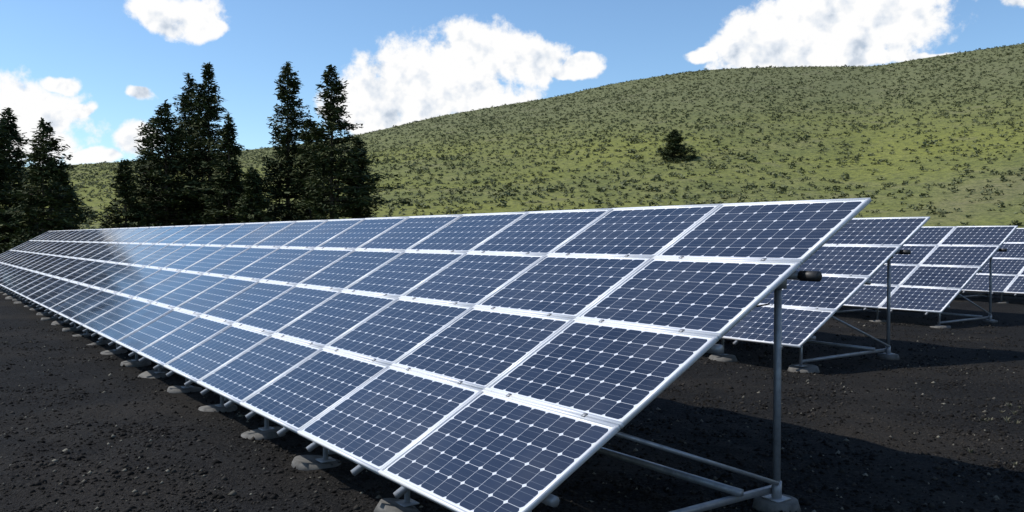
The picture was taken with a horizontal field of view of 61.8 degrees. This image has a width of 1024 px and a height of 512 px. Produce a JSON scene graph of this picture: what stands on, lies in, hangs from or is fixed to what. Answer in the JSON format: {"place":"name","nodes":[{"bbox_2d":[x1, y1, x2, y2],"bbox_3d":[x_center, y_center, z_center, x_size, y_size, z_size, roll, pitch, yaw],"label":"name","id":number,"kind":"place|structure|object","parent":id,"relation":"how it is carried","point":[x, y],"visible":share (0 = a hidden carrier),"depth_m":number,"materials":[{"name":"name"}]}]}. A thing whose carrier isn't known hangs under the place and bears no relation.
{"place":"outdoors","nodes":[
{"label":"outdoors","id":0,"kind":"place"},
{"bbox_2d":[0,44,1023,511],"bbox_3d":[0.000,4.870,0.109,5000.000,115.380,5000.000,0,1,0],"label":"ground terrain","id":1,"kind":"structure","parent":0,"point":[12,314],"depth_m":14.09,"materials":[{"name":"green plant"}]},
{"bbox_2d":[1,207,19,242],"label":"pine tree","id":2,"kind":"object","parent":1,"relation":"on","point":[3,240],"visible":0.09,"depth_m":56.38,"materials":[{"name":"green plant"}]},
{"bbox_2d":[0,107,40,242],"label":"pine tree","id":3,"kind":"object","parent":1,"relation":"on","point":[19,155],"visible":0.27,"depth_m":59.78,"materials":[{"name":"green plant"}]},
{"bbox_2d":[0,118,47,253],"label":"pine tree","id":4,"kind":"object","parent":1,"relation":"on","point":[6,175],"visible":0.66,"depth_m":53.96,"materials":[{"name":"green plant"}]},
{"bbox_2d":[0,117,98,253],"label":"pine tree","id":5,"kind":"object","parent":1,"relation":"on","point":[33,198],"visible":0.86,"depth_m":51.58,"materials":[{"name":"green plant"}]},
{"bbox_2d":[45,170,95,229],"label":"pine tree","id":6,"kind":"object","parent":1,"relation":"on","point":[77,200],"visible":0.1,"depth_m":56.96,"materials":[{"name":"green plant"}]},
{"bbox_2d":[89,158,146,228],"bbox_3d":[-27.496,-3.454,59.910,3.774,6.753,3.741,1,2,37],"label":"pine tree","id":7,"kind":"object","parent":1,"relation":"on","point":[122,177],"visible":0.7,"depth_m":59.65,"materials":[{"name":"green plant"}]},
{"bbox_2d":[115,137,176,226],"bbox_3d":[-27.460,-4.716,63.537,5.915,8.540,5.871,1,1,29],"label":"pine tree","id":8,"kind":"object","parent":1,"relation":"on","point":[146,182],"visible":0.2,"depth_m":63.32,"materials":[{"name":"green plant"}]},
{"bbox_2d":[122,99,214,226],"bbox_3d":[-24.225,-5.823,61.821,7.758,10.930,8.135,-1,1,-30],"label":"pine tree","id":9,"kind":"object","parent":1,"relation":"on","point":[166,122],"visible":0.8,"depth_m":61.25,"materials":[{"name":"green plant"}]},
{"bbox_2d":[142,73,220,225],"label":"pine tree","id":10,"kind":"object","parent":1,"relation":"on","point":[183,117],"visible":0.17,"depth_m":66.52,"materials":[{"name":"green plant"}]},
{"bbox_2d":[151,62,275,225],"bbox_3d":[-21.535,-7.511,63.815,8.117,13.985,9.410,0,1,12],"label":"pine tree","id":11,"kind":"object","parent":1,"relation":"on","point":[209,114],"visible":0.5,"depth_m":63.09,"materials":[{"name":"green plant"}]},
{"bbox_2d":[191,112,245,224],"bbox_3d":[-19.355,-5.139,59.361,5.503,9.892,5.320,0,1,0],"label":"pine tree","id":12,"kind":"object","parent":1,"relation":"on","point":[233,172],"visible":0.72,"depth_m":59.52,"materials":[{"name":"green plant"}]},
{"bbox_2d":[230,166,279,222],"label":"pine tree","id":13,"kind":"object","parent":1,"relation":"on","point":[254,200],"visible":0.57,"depth_m":57.57,"materials":[{"name":"green plant"}]},
{"bbox_2d":[242,61,345,220],"bbox_3d":[-16.314,-7.675,64.443,7.921,13.710,7.224,0,1,-18],"label":"pine tree","id":14,"kind":"object","parent":1,"relation":"on","point":[282,169],"visible":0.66,"depth_m":63.29,"materials":[{"name":"green plant"}]},
{"bbox_2d":[281,118,329,220],"bbox_3d":[-14.850,-5.197,61.425,4.720,9.604,5.666,0,1,0],"label":"pine tree","id":15,"kind":"object","parent":1,"relation":"on","point":[300,214],"visible":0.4,"depth_m":61.52,"materials":[{"name":"green plant"}]},
{"bbox_2d":[284,64,412,220],"bbox_3d":[-11.479,-6.487,58.657,9.080,12.895,7.873,0,1,0],"label":"pine tree","id":16,"kind":"object","parent":1,"relation":"on","point":[332,113],"visible":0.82,"depth_m":57.32,"materials":[{"name":"green plant"}]},
{"bbox_2d":[344,136,385,218],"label":"pine tree","id":17,"kind":"object","parent":1,"relation":"on","point":[364,168],"visible":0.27,"depth_m":59.65,"materials":[{"name":"green plant"}]},
{"bbox_2d":[0,198,871,511],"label":"solar panel array","id":18,"kind":"object","parent":1,"relation":"on","point":[500,362],"visible":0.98,"depth_m":8.15,"materials":[{"name":"blue glass"}]},
{"bbox_2d":[0,43,1023,251],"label":"sagebrush","id":19,"kind":"object","parent":1,"relation":"on","point":[419,205],"visible":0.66,"depth_m":139.53,"materials":[{"name":"green plant"}]},
{"bbox_2d":[655,129,698,162],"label":"pine tree","id":20,"kind":"object","parent":1,"relation":"on","point":[672,148],"visible":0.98,"depth_m":110.74,"materials":[{"name":"green plant"}]},
{"bbox_2d":[709,217,929,372],"bbox_3d":[-4.142,0.290,28.225,3.776,2.569,34.885,-1,2,-35],"label":"solar panel array","id":21,"kind":"object","parent":1,"relation":"on","point":[850,259],"visible":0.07,"depth_m":14.59,"materials":[{"name":"blue glass"}]},
{"bbox_2d":[836,226,1017,327],"bbox_3d":[2.344,0.227,33.728,3.775,2.548,31.725,-1,2,-35],"label":"solar panel array","id":22,"kind":"object","parent":1,"relation":"on","point":[937,269],"visible":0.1,"depth_m":21.76,"materials":[{"name":"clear glass"}]},
{"bbox_2d":[954,228,1023,302],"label":"solar panel array","id":23,"kind":"object","parent":1,"relation":"on","point":[1008,271],"visible":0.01,"depth_m":27.96,"materials":[{"name":"blue glass"}]},
{"bbox_2d":[0,313,1023,511],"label":"gravel","id":24,"kind":"structure","parent":0,"point":[890,507],"depth_m":8.42,"materials":[{"name":"black gravel"}]},
{"bbox_2d":[0,0,1023,166],"label":"sky","id":25,"kind":"structure","parent":0,"point":[94,70],"materials":[{"name":"blue"}]},
{"bbox_2d":[6,340,1021,465],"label":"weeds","id":26,"kind":"object","parent":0,"point":[991,419],"visible":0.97,"depth_m":9.71,"materials":[{"name":"green plant"}]}
]}

